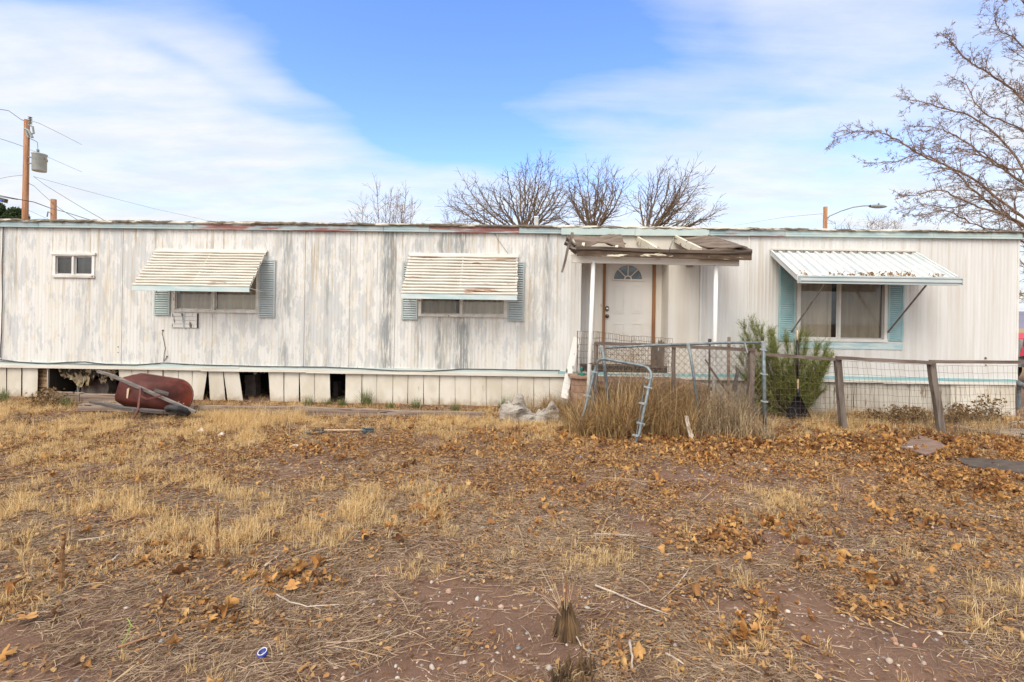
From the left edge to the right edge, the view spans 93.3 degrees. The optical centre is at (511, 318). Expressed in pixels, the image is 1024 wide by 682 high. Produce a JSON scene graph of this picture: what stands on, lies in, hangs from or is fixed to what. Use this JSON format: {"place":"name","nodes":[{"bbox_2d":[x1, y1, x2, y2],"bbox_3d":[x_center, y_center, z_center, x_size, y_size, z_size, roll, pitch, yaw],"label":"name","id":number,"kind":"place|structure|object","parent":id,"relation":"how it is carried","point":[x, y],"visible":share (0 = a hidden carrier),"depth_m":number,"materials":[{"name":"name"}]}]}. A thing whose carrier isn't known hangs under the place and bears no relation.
{"place":"outdoors","nodes":[
{"label":"outdoors","id":0,"kind":"place"},
{"bbox_2d":[0,195,89,219],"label":"power line","id":1,"kind":"object","parent":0,"point":[42,205],"visible":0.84,"depth_m":24.08,"materials":[{"name":"metal"}]},
{"bbox_2d":[0,328,1023,681],"bbox_3d":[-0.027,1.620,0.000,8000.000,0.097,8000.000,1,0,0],"label":"ground","id":2,"kind":"structure","parent":0,"point":[534,628],"depth_m":2.74,"materials":[{"name":"soil"}]},
{"bbox_2d":[0,202,7,218],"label":"evergreen tree","id":3,"kind":"object","parent":2,"relation":"on","point":[3,209],"visible":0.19,"depth_m":35.93,"materials":[{"name":"green plant"}]},
{"bbox_2d":[0,390,11,402],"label":"green grass tuft","id":4,"kind":"object","parent":2,"relation":"on","point":[5,396],"visible":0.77,"depth_m":8.63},
{"bbox_2d":[0,387,12,399],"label":"green grass tuft","id":5,"kind":"object","parent":2,"relation":"on","point":[5,394],"visible":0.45,"depth_m":8.81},
{"bbox_2d":[2,206,30,218],"bbox_3d":[-36.871,-3.712,36.067,3.098,9.461,3.040,1,0,0],"label":"evergreen tree","id":6,"kind":"object","parent":2,"relation":"on","point":[12,212],"visible":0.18,"depth_m":35.63,"materials":[{"name":"green plant"}]},
{"bbox_2d":[5,611,37,620],"bbox_3d":[-2.519,1.532,2.492,0.123,0.038,0.108,1,0,32],"label":"curled leaf","id":7,"kind":"object","parent":2,"relation":"on","point":[28,616],"visible":1,"depth_m":2.50,"materials":[{"name":"plant"}]},
{"bbox_2d":[22,116,37,218],"bbox_3d":[-27.953,-5.229,27.905,0.875,12.791,0.403,1,0,13],"label":"utility pole","id":8,"kind":"object","parent":2,"relation":"on","point":[27,134],"visible":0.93,"depth_m":27.88,"materials":[{"name":"brown wood"}]},
{"bbox_2d":[28,149,47,172],"bbox_3d":[-27.438,-9.176,28.005,0.840,1.276,0.823,1,0,44],"label":"pole transformer","id":9,"kind":"object","parent":8,"relation":"attached to","point":[39,161],"visible":1,"depth_m":27.80,"materials":[{"name":"metal"}]},
{"bbox_2d":[33,176,102,219],"bbox_3d":[-21.055,-5.813,23.216,16.446,4.655,0.566,1,0,37],"label":"power line","id":10,"kind":"object","parent":8,"relation":"attached to","point":[70,200],"visible":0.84,"depth_m":24.63,"materials":[{"name":"metal"}]},
{"bbox_2d":[37,177,202,219],"bbox_3d":[-26.738,-8.264,35.023,0.420,0.129,14.174,1,0,9],"label":"power line","id":11,"kind":"object","parent":8,"relation":"attached to","point":[114,198],"visible":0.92,"depth_m":33.13,"materials":[{"name":"metal"}]},
{"bbox_2d":[21,387,81,407],"bbox_3d":[-7.979,1.349,8.331,0.997,0.358,0.658,1,0,0],"label":"dead brush","id":12,"kind":"object","parent":2,"relation":"on","point":[47,396],"visible":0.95,"depth_m":8.32,"materials":[{"name":"brown plant"}]},
{"bbox_2d":[46,199,56,218],"bbox_3d":[-24.642,-2.600,25.973,0.463,7.648,0.394,1,0,0],"label":"short pole","id":13,"kind":"object","parent":2,"relation":"on","point":[53,213],"visible":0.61,"depth_m":25.90,"materials":[{"name":"brown wood"}]},
{"bbox_2d":[57,531,66,591],"bbox_3d":[-2.613,1.422,2.808,0.060,0.374,0.041,1,0,13],"label":"weed stalk","id":14,"kind":"object","parent":2,"relation":"on","point":[61,567],"visible":0.98,"depth_m":2.80,"materials":[{"name":"plant"}]},
{"bbox_2d":[40,391,84,401],"bbox_3d":[-8.173,1.417,8.795,0.740,0.179,0.127,1,0,2],"label":"landscape timber","id":15,"kind":"object","parent":2,"relation":"on","point":[76,395],"visible":0.43,"depth_m":8.73,"materials":[{"name":"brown wood"}]},
{"bbox_2d":[54,397,76,406],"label":"green grass tuft","id":16,"kind":"object","parent":2,"relation":"on","point":[67,402],"visible":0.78,"depth_m":8.33,"materials":[{"name":"plant"}]},
{"bbox_2d":[80,393,117,402],"bbox_3d":[-7.254,1.412,8.610,0.774,0.147,0.125,1,0,0],"label":"landscape timber","id":17,"kind":"object","parent":2,"relation":"on","point":[101,397],"visible":0.61,"depth_m":8.55,"materials":[{"name":"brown wood"}]},
{"bbox_2d":[78,403,197,412],"bbox_3d":[-6.102,1.452,7.890,1.910,0.121,0.125,1,0,2],"label":"landscape timber","id":18,"kind":"object","parent":2,"relation":"on","point":[87,407],"visible":0.36,"depth_m":7.85,"materials":[{"name":"grey wood"}]},
{"bbox_2d":[89,370,196,418],"bbox_3d":[-5.659,1.177,7.575,1.644,0.737,0.630,1,0,0],"label":"wheelbarrow","id":19,"kind":"object","parent":2,"relation":"on","point":[148,393],"visible":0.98,"depth_m":7.50,"materials":[{"name":"red metal"}]},
{"bbox_2d":[118,631,170,648],"bbox_3d":[-1.802,1.571,2.375,0.208,0.015,0.015,1,0,-37],"label":"stick","id":20,"kind":"object","parent":2,"relation":"on","point":[123,645],"visible":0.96,"depth_m":2.35,"materials":[{"name":"brown wood"}]},
{"bbox_2d":[161,634,179,645],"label":"curled leaf","id":21,"kind":"object","parent":2,"relation":"on","point":[174,639],"visible":1,"depth_m":2.33,"materials":[{"name":"plant"}]},
{"bbox_2d":[214,504,219,557],"bbox_3d":[-1.946,1.415,3.191,0.049,0.380,0.040,1,0,43],"label":"weed stalk","id":22,"kind":"object","parent":2,"relation":"on","point":[217,546],"visible":0.95,"depth_m":3.18,"materials":[{"name":"brown wood"}]},
{"bbox_2d":[198,405,291,412],"bbox_3d":[-4.433,1.490,7.980,1.618,0.119,0.117,1,0,2],"label":"landscape timber","id":23,"kind":"object","parent":2,"relation":"on","point":[228,407],"visible":0.51,"depth_m":7.93,"materials":[{"name":"grey wood"}]},
{"bbox_2d":[203,403,308,424],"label":"skirting grass","id":24,"kind":"structure","parent":2,"relation":"on","point":[284,415],"depth_m":7.43,"materials":[{"name":"plant"}]},
{"bbox_2d":[256,647,267,658],"bbox_3d":[-1.182,1.582,2.289,0.047,0.032,0.048,1,0,0],"label":"bottle ring","id":25,"kind":"object","parent":2,"relation":"on","point":[262,652],"visible":0.98,"depth_m":2.29,"materials":[{"name":"blue plastic"}]},
{"bbox_2d":[265,570,277,588],"bbox_3d":[-1.453,1.542,2.884,0.071,0.067,0.134,1,0,0],"label":"curled leaf","id":26,"kind":"object","parent":2,"relation":"on","point":[267,578],"visible":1,"depth_m":2.92,"materials":[{"name":"plant"}]},
{"bbox_2d":[1,393,561,415],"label":"skirting grass","id":27,"kind":"structure","parent":2,"relation":"on","point":[22,401],"depth_m":8.49,"materials":[{"name":"plant"}]},
{"bbox_2d":[277,566,296,579],"bbox_3d":[-1.412,1.560,2.985,0.150,0.080,0.072,1,0,-32],"label":"curled leaf","id":28,"kind":"object","parent":2,"relation":"on","point":[288,571],"visible":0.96,"depth_m":2.97,"materials":[{"name":"plant"}]},
{"bbox_2d":[296,559,307,571],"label":"curled leaf","id":29,"kind":"object","parent":2,"relation":"on","point":[304,564],"visible":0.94,"depth_m":3.08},
{"bbox_2d":[276,594,343,606],"bbox_3d":[-1.148,1.587,2.708,0.423,0.018,0.061,1,0,10],"label":"stick","id":30,"kind":"object","parent":2,"relation":"on","point":[278,595],"visible":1,"depth_m":2.69,"materials":[{"name":"wood"}]},
{"bbox_2d":[300,392,319,405],"bbox_3d":[-3.659,1.449,8.711,0.509,0.234,0.450,1,0,0],"label":"green grass tuft","id":31,"kind":"object","parent":2,"relation":"on","point":[306,401],"visible":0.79,"depth_m":8.73,"materials":[{"name":"plant"}]},
{"bbox_2d":[290,406,379,416],"bbox_3d":[-2.896,1.526,7.918,1.432,0.149,0.124,1,0,2],"label":"landscape timber","id":32,"kind":"object","parent":2,"relation":"on","point":[311,410],"visible":0.69,"depth_m":7.86,"materials":[{"name":"grey wood"}]},
{"bbox_2d":[304,428,373,433],"bbox_3d":[-2.411,1.556,6.709,0.946,0.031,0.259,1,0,-6],"label":"garden hoe","id":33,"kind":"object","parent":2,"relation":"on","point":[366,430],"visible":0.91,"depth_m":6.74,"materials":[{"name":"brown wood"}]},
{"bbox_2d":[340,470,345,488],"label":"weed stalk","id":34,"kind":"object","parent":2,"relation":"on","point":[343,478],"visible":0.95,"depth_m":4.58,"materials":[{"name":"plant"}]},
{"bbox_2d":[354,389,378,405],"bbox_3d":[-2.665,1.398,8.785,0.695,0.362,0.665,1,0,-14],"label":"green grass tuft","id":35,"kind":"object","parent":2,"relation":"on","point":[364,397],"visible":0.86,"depth_m":8.76,"materials":[{"name":"plant"}]},
{"bbox_2d":[342,175,430,223],"bbox_3d":[-4.999,-1.880,18.753,3.710,6.869,2.646,1,0,0],"label":"bare tree","id":36,"kind":"object","parent":2,"relation":"on","point":[398,205],"visible":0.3,"depth_m":18.40,"materials":[{"name":"beige plant"}]},
{"bbox_2d":[382,400,396,408],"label":"green grass tuft","id":37,"kind":"object","parent":2,"relation":"on","point":[392,406],"visible":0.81,"depth_m":8.52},
{"bbox_2d":[408,396,423,408],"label":"green grass tuft","id":38,"kind":"object","parent":2,"relation":"on","point":[415,405],"visible":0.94,"depth_m":8.72,"materials":[{"name":"plant"}]},
{"bbox_2d":[378,409,485,417],"bbox_3d":[-1.302,1.565,7.885,1.743,0.123,0.127,1,0,2],"label":"landscape timber","id":39,"kind":"object","parent":2,"relation":"on","point":[386,412],"visible":0.54,"depth_m":7.84,"materials":[{"name":"grey wood"}]},
{"bbox_2d":[449,401,461,410],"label":"green grass tuft","id":40,"kind":"object","parent":2,"relation":"on","point":[455,407],"visible":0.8,"depth_m":8.45,"materials":[{"name":"plant"}]},
{"bbox_2d":[440,207,478,223],"bbox_3d":[-1.802,-1.425,17.974,2.471,6.065,3.190,1,0,0],"label":"bare tree","id":41,"kind":"object","parent":2,"relation":"on","point":[455,218],"visible":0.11,"depth_m":17.12,"materials":[{"name":"beige plant"}]},
{"bbox_2d":[435,150,582,224],"bbox_3d":[-0.095,-2.191,16.925,5.302,7.655,3.435,1,0,0],"label":"bare tree","id":42,"kind":"object","parent":2,"relation":"on","point":[527,218],"visible":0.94,"depth_m":16.90,"materials":[{"name":"brown plant"}]},
{"bbox_2d":[0,216,1023,416],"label":"mobile home","id":43,"kind":"object","parent":2,"relation":"on","point":[327,312],"visible":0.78,"depth_m":9.04,"materials":[{"name":"metal"}]},
{"bbox_2d":[52,255,94,275],"bbox_3d":[-8.291,-1.016,9.608,1.005,0.641,0.930,1,0,1],"label":"window","id":44,"kind":"structure","parent":43,"relation":"in","point":[61,264],"depth_m":9.22,"materials":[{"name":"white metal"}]},
{"bbox_2d":[132,248,267,292],"bbox_3d":[-5.658,-0.898,8.816,2.121,0.820,0.580,1,0,1],"label":"awning","id":45,"kind":"object","parent":43,"relation":"attached to","point":[217,270],"depth_m":8.77,"materials":[{"name":"white metal"}]},
{"bbox_2d":[171,270,258,312],"bbox_3d":[-5.567,-0.582,9.551,1.850,1.134,0.930,1,0,1],"label":"window","id":46,"kind":"structure","parent":43,"relation":"in","point":[182,301],"depth_m":9.18,"materials":[{"name":"glass"}]},
{"bbox_2d":[401,252,518,299],"bbox_3d":[-0.912,-0.780,8.727,2.052,0.876,0.560,1,0,1],"label":"awning","id":47,"kind":"object","parent":43,"relation":"attached to","point":[475,276],"depth_m":8.68,"materials":[{"name":"white metal"}]},
{"bbox_2d":[418,299,506,317],"bbox_3d":[-0.903,-0.535,9.454,1.860,1.207,0.930,1,0,1],"label":"window","id":48,"kind":"structure","parent":43,"relation":"in","point":[426,307],"depth_m":9.08,"materials":[{"name":"glass"}]},
{"bbox_2d":[605,264,652,364],"bbox_3d":[2.256,-0.053,9.367,0.908,2.089,0.113,1,0,1],"label":"door","id":49,"kind":"structure","parent":43,"relation":"in","point":[628,299],"depth_m":9.38,"materials":[{"name":"paint"}]},
{"bbox_2d":[796,281,887,341],"bbox_3d":[6.063,-0.222,9.309,1.846,1.486,0.930,1,0,1],"label":"window","id":50,"kind":"structure","parent":43,"relation":"in","point":[840,312],"depth_m":8.94,"materials":[{"name":"white glass"}]},
{"bbox_2d":[770,248,962,332],"bbox_3d":[6.031,-0.503,8.374,2.640,1.538,0.978,1,0,1],"label":"awning","id":51,"kind":"object","parent":43,"relation":"attached to","point":[816,266],"depth_m":8.31,"materials":[{"name":"metal"}]},
{"bbox_2d":[798,270,943,276],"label":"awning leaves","id":52,"kind":"object","parent":51,"relation":"attached to","point":[882,274],"visible":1,"depth_m":8.00,"materials":[{"name":"brown plant"}]},
{"bbox_2d":[0,397,1023,681],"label":"straw litter","id":53,"kind":"object","parent":2,"relation":"on","point":[674,567],"visible":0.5,"depth_m":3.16,"materials":[{"name":"plant"}]},
{"bbox_2d":[78,533,116,541],"bbox_3d":[-2.979,1.573,3.484,0.218,0.013,0.016,1,0,-31],"label":"stick","id":54,"kind":"object","parent":53,"relation":"on","point":[94,538],"visible":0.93,"depth_m":3.46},
{"bbox_2d":[283,579,304,589],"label":"curled leaf","id":55,"kind":"object","parent":53,"relation":"on","point":[292,583],"visible":1,"depth_m":2.85,"materials":[{"name":"plant"}]},
{"bbox_2d":[0,398,1023,681],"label":"fallen leaves","id":56,"kind":"object","parent":2,"relation":"on","point":[1012,444],"visible":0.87,"depth_m":4.94,"materials":[{"name":"brown plant"}]},
{"bbox_2d":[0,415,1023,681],"bbox_3d":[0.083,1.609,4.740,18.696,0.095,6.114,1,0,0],"label":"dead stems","id":57,"kind":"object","parent":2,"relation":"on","point":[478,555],"visible":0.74,"depth_m":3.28,"materials":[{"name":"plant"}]},
{"bbox_2d":[0,397,1023,681],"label":"leaf crumbs","id":58,"kind":"object","parent":2,"relation":"on","point":[672,489],"visible":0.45,"depth_m":4.21,"materials":[{"name":"plant"}]},
{"bbox_2d":[135,554,148,561],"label":"curled leaf","id":59,"kind":"object","parent":58,"relation":"on","point":[144,558],"visible":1,"depth_m":3.08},
{"bbox_2d":[518,419,520,448],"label":"weed stalk","id":60,"kind":"object","parent":2,"relation":"on","point":[519,433],"visible":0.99,"depth_m":5.97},
{"bbox_2d":[499,394,562,422],"bbox_3d":[0.301,1.445,7.750,1.026,0.480,0.439,1,0,0],"label":"rock","id":61,"kind":"object","parent":2,"relation":"on","point":[517,409],"visible":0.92,"depth_m":7.66,"materials":[{"name":"stone"}]},
{"bbox_2d":[40,413,1023,681],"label":"pebbles","id":62,"kind":"object","parent":2,"relation":"on","point":[548,667],"visible":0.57,"depth_m":2.66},
{"bbox_2d":[511,390,565,412],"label":"tall dry grass","id":63,"kind":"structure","parent":2,"relation":"on","point":[531,405],"depth_m":8.39,"materials":[{"name":"plant"}]},
{"bbox_2d":[524,391,581,423],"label":"tall dry grass","id":64,"kind":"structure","parent":2,"relation":"on","point":[555,401],"depth_m":8.27,"materials":[{"name":"plant"}]},
{"bbox_2d":[539,563,581,644],"bbox_3d":[0.252,1.447,2.514,0.226,0.398,0.244,1,0,0],"label":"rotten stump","id":65,"kind":"object","parent":2,"relation":"on","point":[565,626],"visible":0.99,"depth_m":2.47,"materials":[{"name":"plant"}]},
{"bbox_2d":[551,650,597,681],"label":"rotten stump","id":66,"kind":"object","parent":2,"relation":"on","point":[561,673],"visible":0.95,"depth_m":2.20,"materials":[{"name":"plant"}]},
{"bbox_2d":[552,155,636,225],"bbox_3d":[2.853,-2.238,17.623,3.288,7.846,3.136,1,0,-7],"label":"bare tree","id":67,"kind":"object","parent":2,"relation":"on","point":[595,207],"visible":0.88,"depth_m":17.38,"materials":[{"name":"brown plant"}]},
{"bbox_2d":[594,533,633,535],"bbox_3d":[0.768,1.632,3.649,0.298,0.026,0.020,1,0,9],"label":"stick","id":68,"kind":"object","parent":2,"relation":"on","point":[612,534],"visible":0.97,"depth_m":3.64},
{"bbox_2d":[582,356,652,441],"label":"bent gate","id":69,"kind":"structure","parent":2,"relation":"on","point":[641,423],"depth_m":6.82,"materials":[{"name":"metal"}]},
{"bbox_2d":[628,639,633,667],"bbox_3d":[0.574,1.609,2.327,0.018,0.019,0.202,1,0,9],"label":"stick","id":70,"kind":"object","parent":2,"relation":"on","point":[630,647],"visible":1,"depth_m":2.33,"materials":[{"name":"wood"}]},
{"bbox_2d":[595,584,670,615],"bbox_3d":[0.691,1.626,2.800,0.450,0.041,0.023,1,0,33],"label":"stick","id":71,"kind":"object","parent":2,"relation":"on","point":[608,590],"visible":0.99,"depth_m":2.81,"materials":[{"name":"wood"}]},
{"bbox_2d":[568,372,711,412],"bbox_3d":[2.182,1.345,8.460,2.424,0.743,0.940,1,0,0],"label":"porch landing","id":72,"kind":"object","parent":2,"relation":"on","point":[576,380],"visible":0.12,"depth_m":8.13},
{"bbox_2d":[561,337,579,398],"bbox_3d":[1.027,0.852,8.512,0.120,1.069,0.575,1,0,32],"label":"leaning board","id":73,"kind":"object","parent":72,"relation":"on","point":[569,369],"visible":0.83,"depth_m":8.50,"materials":[{"name":"wood"}]},
{"bbox_2d":[576,331,672,372],"bbox_3d":[1.892,0.605,8.190,1.615,0.771,0.276,1,0,14],"label":"welded wire fence","id":74,"kind":"object","parent":72,"relation":"on","point":[597,338],"visible":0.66,"depth_m":8.15,"materials":[{"name":"metal"}]},
{"bbox_2d":[614,364,667,367],"bbox_3d":[2.211,0.811,8.300,0.910,0.061,0.030,1,0,0],"label":"threshold batten","id":75,"kind":"object","parent":72,"relation":"on","point":[646,365],"visible":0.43,"depth_m":8.29,"materials":[{"name":"brown wood"}]},
{"bbox_2d":[652,340,663,365],"bbox_3d":[2.528,0.600,8.354,0.207,0.483,0.061,1,0,0],"label":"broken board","id":76,"kind":"object","parent":72,"relation":"on","point":[658,354],"visible":0.5,"depth_m":8.35,"materials":[{"name":"grey wood"}]},
{"bbox_2d":[561,232,751,411],"bbox_3d":[2.278,0.071,8.276,2.995,3.297,1.334,1,0,1],"label":"porch canopy","id":77,"kind":"object","parent":2,"relation":"on","point":[710,250],"visible":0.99,"depth_m":7.79,"materials":[{"name":"brown wood"}]},
{"bbox_2d":[541,364,772,439],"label":"tall dry grass","id":78,"kind":"structure","parent":2,"relation":"on","point":[616,422],"depth_m":6.86,"materials":[{"name":"plant"}]},
{"bbox_2d":[618,153,728,226],"bbox_3d":[5.589,-2.227,17.028,3.720,7.916,3.455,1,0,0],"label":"bare tree","id":79,"kind":"object","parent":2,"relation":"on","point":[669,211],"visible":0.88,"depth_m":16.69,"materials":[{"name":"brown plant"}]},
{"bbox_2d":[593,341,755,421],"bbox_3d":[2.594,1.022,7.740,2.561,1.279,0.091,1,0,0],"label":"wooden frame fence","id":80,"kind":"object","parent":2,"relation":"on","point":[750,360],"visible":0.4,"depth_m":7.72,"materials":[{"name":"grey wood"}]},
{"bbox_2d":[705,359,728,393],"bbox_3d":[3.272,0.924,7.739,0.429,0.565,0.053,1,0,-7],"label":"rusty rod","id":81,"kind":"object","parent":80,"relation":"attached to","point":[713,372],"visible":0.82,"depth_m":7.73,"materials":[{"name":"metal"}]},
{"bbox_2d":[660,568,689,600],"bbox_3d":[1.027,1.651,3.014,0.019,0.018,0.507,1,0,38],"label":"stick","id":82,"kind":"object","parent":2,"relation":"on","point":[678,582],"visible":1,"depth_m":3.03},
{"bbox_2d":[665,652,685,664],"bbox_3d":[0.784,1.632,2.320,0.015,0.014,0.105,1,0,-42],"label":"stick","id":83,"kind":"object","parent":2,"relation":"on","point":[673,657],"visible":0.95,"depth_m":2.32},
{"bbox_2d":[599,341,767,430],"bbox_3d":[2.512,0.997,7.123,2.451,1.387,0.095,1,0,6],"label":"chain link fence","id":84,"kind":"object","parent":2,"relation":"on","point":[763,365],"visible":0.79,"depth_m":7.09,"materials":[{"name":"metal"}]},
{"bbox_2d":[685,416,694,440],"bbox_3d":[2.439,1.527,6.605,0.071,0.369,0.280,1,0,-3],"label":"cloth strip","id":85,"kind":"object","parent":2,"relation":"on","point":[687,425],"visible":0.62,"depth_m":6.64,"materials":[{"name":"fabric"}]},
{"bbox_2d":[708,339,711,402],"bbox_3d":[3.260,0.913,8.000,0.059,1.167,0.059,1,0,-22],"label":"iron stake","id":86,"kind":"object","parent":2,"relation":"on","point":[709,340],"visible":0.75,"depth_m":7.99,"materials":[{"name":"metal"}]},
{"bbox_2d":[671,381,782,440],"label":"pale dry grass","id":87,"kind":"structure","parent":2,"relation":"on","point":[741,426],"depth_m":6.97,"materials":[{"name":"plant"}]},
{"bbox_2d":[731,368,739,391],"bbox_3d":[3.514,0.961,7.600,0.108,0.374,0.060,1,0,0],"label":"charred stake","id":88,"kind":"object","parent":87,"relation":"on","point":[736,381],"visible":0.93,"depth_m":7.58,"materials":[{"name":"wood"}]},
{"bbox_2d":[727,337,730,399],"bbox_3d":[3.604,0.903,8.049,0.046,1.205,0.032,1,0,0],"label":"stake","id":89,"kind":"object","parent":2,"relation":"on","point":[728,358],"visible":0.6,"depth_m":8.04,"materials":[{"name":"brown wood"}]},
{"bbox_2d":[750,620,762,632],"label":"curled leaf","id":90,"kind":"object","parent":2,"relation":"on","point":[756,625],"visible":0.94,"depth_m":2.57,"materials":[{"name":"plant"}]},
{"bbox_2d":[730,313,836,416],"bbox_3d":[4.773,0.783,8.367,2.155,1.876,0.938,1,0,0],"label":"broom shrub","id":91,"kind":"object","parent":2,"relation":"on","point":[812,390],"visible":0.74,"depth_m":8.31,"materials":[{"name":"green plant"}]},
{"bbox_2d":[786,330,811,417],"bbox_3d":[4.776,0.917,8.136,0.437,1.457,0.196,1,0,0],"label":"leaf rake","id":92,"kind":"object","parent":2,"relation":"on","point":[797,409],"visible":0.78,"depth_m":8.09,"materials":[{"name":"black plastic"}]},
{"bbox_2d":[823,203,886,228],"bbox_3d":[21.209,-2.608,30.000,3.930,9.179,0.357,1,0,0],"label":"street lamp","id":93,"kind":"object","parent":2,"relation":"on","point":[825,209],"visible":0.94,"depth_m":29.93,"materials":[{"name":"brown wood"}]},
{"bbox_2d":[822,210,904,229],"bbox_3d":[15.020,-1.439,20.157,4.923,6.652,2.619,1,0,-32],"label":"bare tree","id":94,"kind":"object","parent":2,"relation":"on","point":[878,226],"visible":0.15,"depth_m":19.84,"materials":[{"name":"beige plant"}]},
{"bbox_2d":[846,408,903,423],"bbox_3d":[6.178,1.661,8.142,1.055,0.251,0.651,1,0,-18],"label":"dead brush","id":95,"kind":"object","parent":2,"relation":"on","point":[878,413],"visible":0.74,"depth_m":8.16,"materials":[{"name":"brown plant"}]},
{"bbox_2d":[740,401,1023,438],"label":"dry grass","id":96,"kind":"structure","parent":2,"relation":"on","point":[958,429],"depth_m":7.62,"materials":[{"name":"plant"}]},
{"bbox_2d":[755,352,1023,433],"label":"wire fence","id":97,"kind":"object","parent":2,"relation":"on","point":[936,399],"visible":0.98,"depth_m":7.28,"materials":[{"name":"grey metal"}]},
{"bbox_2d":[871,404,959,424],"bbox_3d":[6.724,1.623,8.156,1.320,0.391,0.711,1,0,0],"label":"dead brush","id":98,"kind":"object","parent":2,"relation":"on","point":[898,413],"visible":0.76,"depth_m":8.10,"materials":[{"name":"brown plant"}]},
{"bbox_2d":[901,435,946,455],"bbox_3d":[5.545,1.690,6.461,1.300,0.018,0.418,1,0,-40],"label":"plywood sheet","id":99,"kind":"object","parent":2,"relation":"on","point":[932,446],"visible":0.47,"depth_m":6.42,"materials":[{"name":"wood"}]},
{"bbox_2d":[825,0,1023,302],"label":"bare tree","id":100,"kind":"object","parent":2,"relation":"on","point":[1005,169],"visible":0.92,"depth_m":14.98,"materials":[{"name":"beige plant"}]},
{"bbox_2d":[931,402,998,424],"bbox_3d":[7.518,1.609,8.076,1.098,0.440,0.681,1,0,0],"label":"dead brush","id":101,"kind":"object","parent":2,"relation":"on","point":[959,406],"visible":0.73,"depth_m":8.04,"materials":[{"name":"brown plant"}]},
{"bbox_2d":[953,421,1023,437],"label":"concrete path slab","id":102,"kind":"structure","parent":2,"relation":"on","point":[1017,434],"depth_m":7.53,"materials":[{"name":"concrete"}]},
{"bbox_2d":[954,457,1023,473],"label":"concrete slab","id":103,"kind":"object","parent":2,"relation":"on","point":[983,463],"visible":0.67,"depth_m":5.69,"materials":[{"name":"concrete"}]},
{"bbox_2d":[970,393,1023,423],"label":"dead brush","id":104,"kind":"object","parent":2,"relation":"on","point":[991,410],"visible":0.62,"depth_m":8.15,"materials":[{"name":"brown plant"}]},
{"bbox_2d":[1015,380,1023,409],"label":"drain pipe","id":105,"kind":"object","parent":2,"relation":"on","point":[1019,383],"visible":0.69,"depth_m":9.47,"materials":[{"name":"metal"}]},
{"bbox_2d":[0,0,1023,310],"label":"sky","id":106,"kind":"structure","parent":0,"point":[207,110],"materials":[{"name":"blue"}]},
{"bbox_2d":[36,386,1022,412],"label":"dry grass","id":107,"kind":"structure","parent":0,"point":[343,392],"depth_m":9.47,"materials":[{"name":"plant"}]},
{"bbox_2d":[1018,333,1023,376],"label":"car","id":108,"kind":"object","parent":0,"point":[1020,347],"visible":0.06,"depth_m":14.30,"materials":[{"name":"red paint"}]},
{"bbox_2d":[1019,311,1023,328],"bbox_3d":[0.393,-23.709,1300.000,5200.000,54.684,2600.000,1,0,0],"label":"hills","id":109,"kind":"structure","parent":0,"point":[1021,319],"depth_m":783.96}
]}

